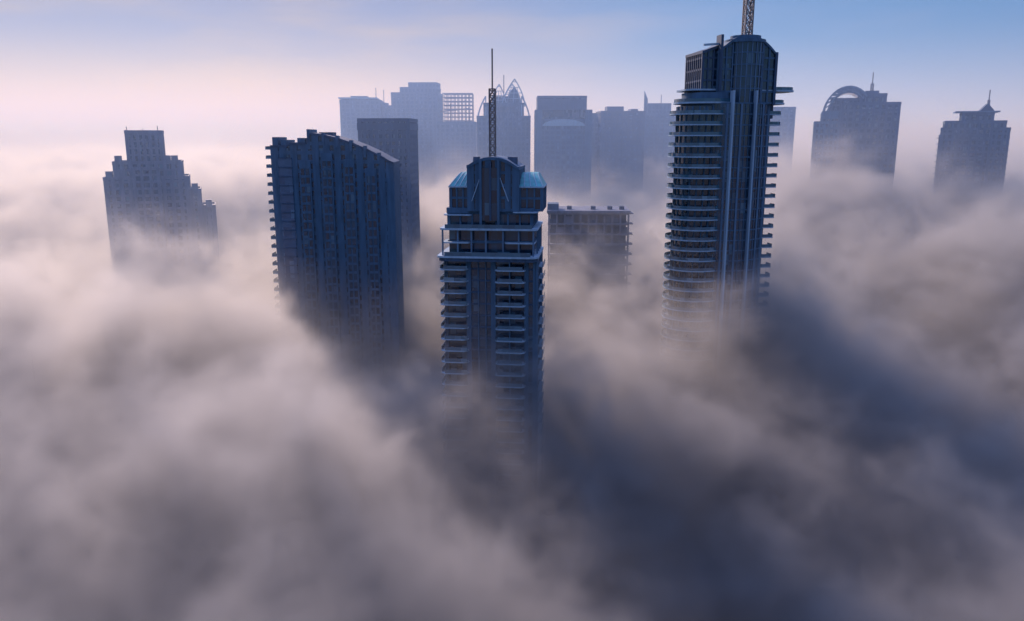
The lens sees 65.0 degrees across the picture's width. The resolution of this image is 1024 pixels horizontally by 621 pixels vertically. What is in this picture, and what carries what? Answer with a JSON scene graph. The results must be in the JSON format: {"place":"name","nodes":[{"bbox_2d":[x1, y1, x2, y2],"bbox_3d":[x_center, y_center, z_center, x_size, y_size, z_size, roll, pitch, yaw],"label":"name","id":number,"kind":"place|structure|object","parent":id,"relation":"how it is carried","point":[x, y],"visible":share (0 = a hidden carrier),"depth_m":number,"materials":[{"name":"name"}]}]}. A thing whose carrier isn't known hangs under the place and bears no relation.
{"place":"outdoors","nodes":[
{"label":"outdoors","id":0,"kind":"place"},
{"bbox_2d":[0,143,1023,620],"bbox_3d":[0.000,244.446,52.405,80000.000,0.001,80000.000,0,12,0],"label":"ground","id":1,"kind":"structure","parent":0,"point":[70,543],"depth_m":662.28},
{"bbox_2d":[102,126,242,577],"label":"stepped tower","id":2,"kind":"structure","parent":1,"relation":"on","point":[163,234],"depth_m":449.62,"materials":[{"name":"blue concrete"}]},
{"bbox_2d":[108,135,237,574],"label":"windows","id":3,"kind":"structure","parent":2,"relation":"in","point":[146,178],"depth_m":447.85,"materials":[{"name":"blue glass"}]},
{"bbox_2d":[270,135,412,620],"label":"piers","id":4,"kind":"structure","parent":1,"relation":"on","point":[394,336],"depth_m":314.19,"materials":[{"name":"blue concrete"}]},
{"bbox_2d":[265,149,298,620],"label":"balcony slabs","id":5,"kind":"structure","parent":4,"relation":"attached to","point":[294,563],"depth_m":324.40,"materials":[{"name":"grey concrete"}]},
{"bbox_2d":[265,146,298,620],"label":"balcony rails","id":6,"kind":"object","parent":5,"relation":"on","point":[279,338],"visible":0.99,"depth_m":316.14,"materials":[{"name":"grey metal"}]},
{"bbox_2d":[278,159,317,620],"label":"glazed strip","id":7,"kind":"object","parent":4,"relation":"attached to","point":[292,287],"visible":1,"depth_m":311.94,"materials":[{"name":"glass"}]},
{"bbox_2d":[278,158,317,619],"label":"glazed strip bands","id":8,"kind":"object","parent":4,"relation":"attached to","point":[298,399],"visible":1,"depth_m":314.31,"materials":[{"name":"blue glass"}]},
{"bbox_2d":[270,133,399,164],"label":"roof","id":9,"kind":"structure","parent":4,"relation":"on","point":[387,158],"depth_m":295.97,"materials":[{"name":"concrete"}]},
{"bbox_2d":[272,129,380,163],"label":"roof turrets","id":10,"kind":"object","parent":9,"relation":"on","point":[280,141],"visible":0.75,"depth_m":294.26,"materials":[{"name":"concrete"}]},
{"bbox_2d":[319,132,335,135],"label":"roof plant","id":11,"kind":"object","parent":9,"relation":"on","point":[331,133],"visible":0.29,"depth_m":301.79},
{"bbox_2d":[278,135,399,618],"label":"windows","id":12,"kind":"structure","parent":4,"relation":"attached to","point":[332,149],"depth_m":311.52,"materials":[{"name":"blue glass"}]},
{"bbox_2d":[278,142,411,620],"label":"spandrels","id":13,"kind":"object","parent":1,"relation":"on","point":[332,152],"visible":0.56,"depth_m":313.27,"materials":[{"name":"blue concrete"}]},
{"bbox_2d":[299,153,391,620],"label":"projecting bays","id":14,"kind":"object","parent":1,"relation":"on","point":[326,157],"visible":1,"depth_m":312.79,"materials":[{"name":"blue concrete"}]},
{"bbox_2d":[338,88,382,140],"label":"flat roofed tower","id":15,"kind":"structure","parent":1,"relation":"on","point":[353,109],"depth_m":774.20,"materials":[{"name":"blue concrete"}]},
{"bbox_2d":[342,101,378,139],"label":"windows","id":16,"kind":"structure","parent":15,"relation":"in","point":[347,106],"depth_m":774.57,"materials":[{"name":"blue glass"}]},
{"bbox_2d":[357,118,427,583],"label":"dark office tower","id":17,"kind":"structure","parent":1,"relation":"on","point":[396,138],"depth_m":431.97,"materials":[{"name":"blue glass"}]},
{"bbox_2d":[361,122,426,580],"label":"windows","id":18,"kind":"structure","parent":17,"relation":"in","point":[367,135],"depth_m":426.30,"materials":[{"name":"blue glass"}]},
{"bbox_2d":[382,82,442,384],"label":"stepped roof tower","id":19,"kind":"structure","parent":1,"relation":"on","point":[422,102],"depth_m":791.28,"materials":[{"name":"blue glass"}]},
{"bbox_2d":[385,84,438,383],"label":"windows","id":20,"kind":"structure","parent":19,"relation":"in","point":[418,85],"depth_m":790.42,"materials":[{"name":"blue glass"}]},
{"bbox_2d":[434,93,476,394],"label":"tower under construction","id":21,"kind":"structure","parent":1,"relation":"on","point":[455,147],"depth_m":752.67,"materials":[{"name":"blue concrete"}]},
{"bbox_2d":[437,125,472,389],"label":"windows","id":22,"kind":"structure","parent":21,"relation":"in","point":[442,130],"depth_m":752.94,"materials":[{"name":"blue glass"}]},
{"bbox_2d":[448,258,539,620],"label":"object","id":23,"kind":"object","parent":1,"relation":"on","point":[482,322],"visible":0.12,"depth_m":220.96,"materials":[{"name":"blue glass"}]},
{"bbox_2d":[439,253,541,262],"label":"terrace slab","id":24,"kind":"structure","parent":23,"relation":"on","point":[488,260],"depth_m":209.08,"materials":[{"name":"concrete"}]},
{"bbox_2d":[437,246,543,258],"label":"terrace slab","id":25,"kind":"structure","parent":23,"relation":"on","point":[440,255],"depth_m":209.12,"materials":[{"name":"grey concrete"}]},
{"bbox_2d":[444,252,530,256],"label":"terrace parapet","id":26,"kind":"structure","parent":25,"relation":"on","point":[481,254],"depth_m":208.65,"materials":[{"name":"concrete"}]},
{"bbox_2d":[442,225,541,256],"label":"colonnade","id":27,"kind":"object","parent":25,"relation":"on","point":[539,239],"visible":0.85,"depth_m":209.80,"materials":[{"name":"blue concrete"}]},
{"bbox_2d":[440,212,542,230],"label":"pergola slab","id":28,"kind":"structure","parent":27,"relation":"on","point":[537,225],"depth_m":208.45,"materials":[{"name":"concrete"}]},
{"bbox_2d":[445,224,531,228],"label":"pergola parapet","id":29,"kind":"structure","parent":28,"relation":"on","point":[489,226],"depth_m":207.97,"materials":[{"name":"grey concrete"}]},
{"bbox_2d":[446,207,533,213],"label":"parapet","id":30,"kind":"structure","parent":28,"relation":"on","point":[455,210],"depth_m":210.42,"materials":[{"name":"blue concrete"}]},
{"bbox_2d":[450,171,542,226],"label":"spandrels","id":31,"kind":"object","parent":28,"relation":"on","point":[529,198],"visible":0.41,"depth_m":209.28,"materials":[{"name":"blue concrete"}]},
{"bbox_2d":[449,230,536,255],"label":"glazing","id":32,"kind":"structure","parent":25,"relation":"on","point":[497,236],"depth_m":211.19,"materials":[{"name":"blue glass"}]},
{"bbox_2d":[448,239,535,243],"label":"storey bands","id":33,"kind":"object","parent":32,"relation":"on","point":[481,241],"visible":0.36,"depth_m":211.04,"materials":[{"name":"blue concrete"}]},
{"bbox_2d":[451,261,539,620],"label":"storey bands","id":34,"kind":"object","parent":23,"relation":"on","point":[497,459],"visible":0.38,"depth_m":224.60,"materials":[{"name":"concrete"}]},
{"bbox_2d":[444,160,546,620],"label":"high-rise tower","id":35,"kind":"structure","parent":1,"relation":"on","point":[516,191],"depth_m":218.93,"materials":[{"name":"blue concrete"}]},
{"bbox_2d":[479,160,499,224],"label":"crown fins","id":36,"kind":"object","parent":35,"relation":"attached to","point":[480,192],"visible":1,"depth_m":207.22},
{"bbox_2d":[471,178,508,200],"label":"crown braces","id":37,"kind":"object","parent":36,"relation":"attached to","point":[502,185],"visible":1,"depth_m":207.63,"materials":[{"name":"metal"}]},
{"bbox_2d":[489,162,490,220],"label":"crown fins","id":38,"kind":"object","parent":35,"relation":"attached to","point":[489,191],"visible":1,"depth_m":207.24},
{"bbox_2d":[440,239,544,620],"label":"balcony slabs","id":39,"kind":"structure","parent":35,"relation":"attached to","point":[540,516],"depth_m":225.13,"materials":[{"name":"concrete"}]},
{"bbox_2d":[450,290,508,620],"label":"balcony furniture","id":40,"kind":"object","parent":39,"relation":"on","point":[465,499],"visible":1,"depth_m":225.55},
{"bbox_2d":[440,259,544,620],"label":"balcony rails","id":41,"kind":"object","parent":39,"relation":"on","point":[499,429],"visible":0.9,"depth_m":220.51,"materials":[{"name":"metal"}]},
{"bbox_2d":[509,260,510,620],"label":"balcony dividers","id":42,"kind":"object","parent":39,"relation":"on","point":[509,438],"visible":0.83,"depth_m":219.49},
{"bbox_2d":[451,160,539,224],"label":"windows","id":43,"kind":"structure","parent":35,"relation":"attached to","point":[514,219],"depth_m":209.93,"materials":[{"name":"blue glass"}]},
{"bbox_2d":[482,168,496,220],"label":"crown slot","id":44,"kind":"object","parent":43,"relation":"attached to","point":[485,194],"visible":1,"depth_m":207.72,"materials":[{"name":"blue glass"}]},
{"bbox_2d":[466,156,524,169],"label":"roof","id":45,"kind":"structure","parent":35,"relation":"on","point":[505,159],"depth_m":206.49,"materials":[{"name":"blue metal"}]},
{"bbox_2d":[488,88,495,156],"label":"mast","id":46,"kind":"object","parent":45,"relation":"on","point":[493,125],"visible":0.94,"depth_m":209.85,"materials":[{"name":"metal"}]},
{"bbox_2d":[491,49,492,90],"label":"mast tip","id":47,"kind":"object","parent":46,"relation":"attached to","point":[492,68],"visible":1,"depth_m":207.37,"materials":[{"name":"metal"}]},
{"bbox_2d":[473,157,517,164],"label":"roof plant","id":48,"kind":"object","parent":45,"relation":"on","point":[514,160],"visible":0.55,"depth_m":210.69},
{"bbox_2d":[477,75,530,171],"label":"petal crowned tower","id":49,"kind":"structure","parent":1,"relation":"on","point":[513,129],"depth_m":629.46,"materials":[{"name":"blue concrete"}]},
{"bbox_2d":[479,98,527,169],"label":"windows","id":50,"kind":"structure","parent":49,"relation":"in","point":[509,100],"depth_m":629.87,"materials":[{"name":"blue glass"}]},
{"bbox_2d":[534,96,591,448],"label":"portal topped tower","id":51,"kind":"structure","parent":1,"relation":"on","point":[562,142],"depth_m":611.66,"materials":[{"name":"blue glass"}]},
{"bbox_2d":[537,98,584,99],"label":"windows","id":52,"kind":"structure","parent":51,"relation":"in","point":[540,98],"depth_m":602.64,"materials":[{"name":"blue glass"}]},
{"bbox_2d":[542,121,584,446],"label":"windows","id":53,"kind":"structure","parent":51,"relation":"in","point":[546,127],"depth_m":615.13,"materials":[{"name":"blue glass"}]},
{"bbox_2d":[544,202,632,620],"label":"unfinished concrete block","id":54,"kind":"structure","parent":1,"relation":"on","point":[587,292],"depth_m":353.73,"materials":[{"name":"grey concrete"}]},
{"bbox_2d":[590,113,597,205],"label":"slim side tower","id":55,"kind":"structure","parent":1,"relation":"on","point":[594,157],"depth_m":688.86,"materials":[{"name":"grey glass"}]},
{"bbox_2d":[590,118,597,205],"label":"windows","id":56,"kind":"structure","parent":55,"relation":"in","point":[596,120],"depth_m":689.59,"materials":[{"name":"blue glass"}]},
{"bbox_2d":[596,106,644,421],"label":"wide office tower","id":57,"kind":"structure","parent":1,"relation":"on","point":[620,151],"depth_m":678.65,"materials":[{"name":"blue glass"}]},
{"bbox_2d":[601,113,642,420],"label":"windows","id":58,"kind":"structure","parent":57,"relation":"in","point":[604,114],"depth_m":678.40,"materials":[{"name":"blue glass"}]},
{"bbox_2d":[635,91,675,407],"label":"spired tower","id":59,"kind":"structure","parent":1,"relation":"on","point":[658,139],"depth_m":730.66,"materials":[{"name":"blue glass"}]},
{"bbox_2d":[637,106,672,405],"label":"windows","id":60,"kind":"structure","parent":59,"relation":"in","point":[657,107],"depth_m":730.84,"materials":[{"name":"blue glass"}]},
{"bbox_2d":[751,107,795,414],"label":"plain tower","id":61,"kind":"structure","parent":1,"relation":"on","point":[780,200],"depth_m":709.55,"materials":[{"name":"blue glass"}]},
{"bbox_2d":[754,110,792,413],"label":"windows","id":62,"kind":"structure","parent":61,"relation":"in","point":[785,111],"depth_m":708.53,"materials":[{"name":"blue glass"}]},
{"bbox_2d":[786,72,901,507],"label":"arched roof tower","id":63,"kind":"structure","parent":1,"relation":"on","point":[852,162],"depth_m":532.34,"materials":[{"name":"blue concrete"}]},
{"bbox_2d":[788,98,897,505],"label":"windows","id":64,"kind":"structure","parent":63,"relation":"in","point":[869,99],"depth_m":532.87,"materials":[{"name":"blue glass"}]},
{"bbox_2d":[898,90,1010,535],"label":"gabled stepped tower","id":65,"kind":"structure","parent":1,"relation":"on","point":[969,177],"depth_m":494.37,"materials":[{"name":"blue concrete"}]},
{"bbox_2d":[901,115,1006,533],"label":"windows","id":66,"kind":"structure","parent":65,"relation":"in","point":[981,117],"depth_m":494.27,"materials":[{"name":"blue glass"}]},
{"bbox_2d":[0,0,1023,142],"label":"sky","id":67,"kind":"structure","parent":0,"point":[72,71],"materials":[{"name":"blue"}]},
{"bbox_2d":[649,0,793,620],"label":"tall curved glass tower","id":68,"kind":"structure","parent":0,"point":[724,113],"depth_m":258.47,"materials":[{"name":"blue glass"}]},
{"bbox_2d":[686,42,774,101],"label":"windows","id":69,"kind":"structure","parent":68,"relation":"in","point":[729,61],"depth_m":244.44,"materials":[{"name":"blue glass"}]},
{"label":"roof","id":70,"kind":"object","parent":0,"visible":0},
{"bbox_2d":[450,172,545,186],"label":"teal roof","id":71,"kind":"structure","parent":70,"relation":"on","point":[527,180],"depth_m":211.43,"materials":[{"name":"teal metal"}]},
{"bbox_2d":[449,172,542,186],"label":"roof ribs","id":72,"kind":"object","parent":71,"relation":"on","point":[524,179],"visible":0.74,"depth_m":211.33,"materials":[{"name":"teal metal"}]},
{"bbox_2d":[448,184,546,187],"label":"roof eave","id":73,"kind":"object","parent":71,"relation":"attached to","point":[519,186],"visible":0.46,"depth_m":209.68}
]}

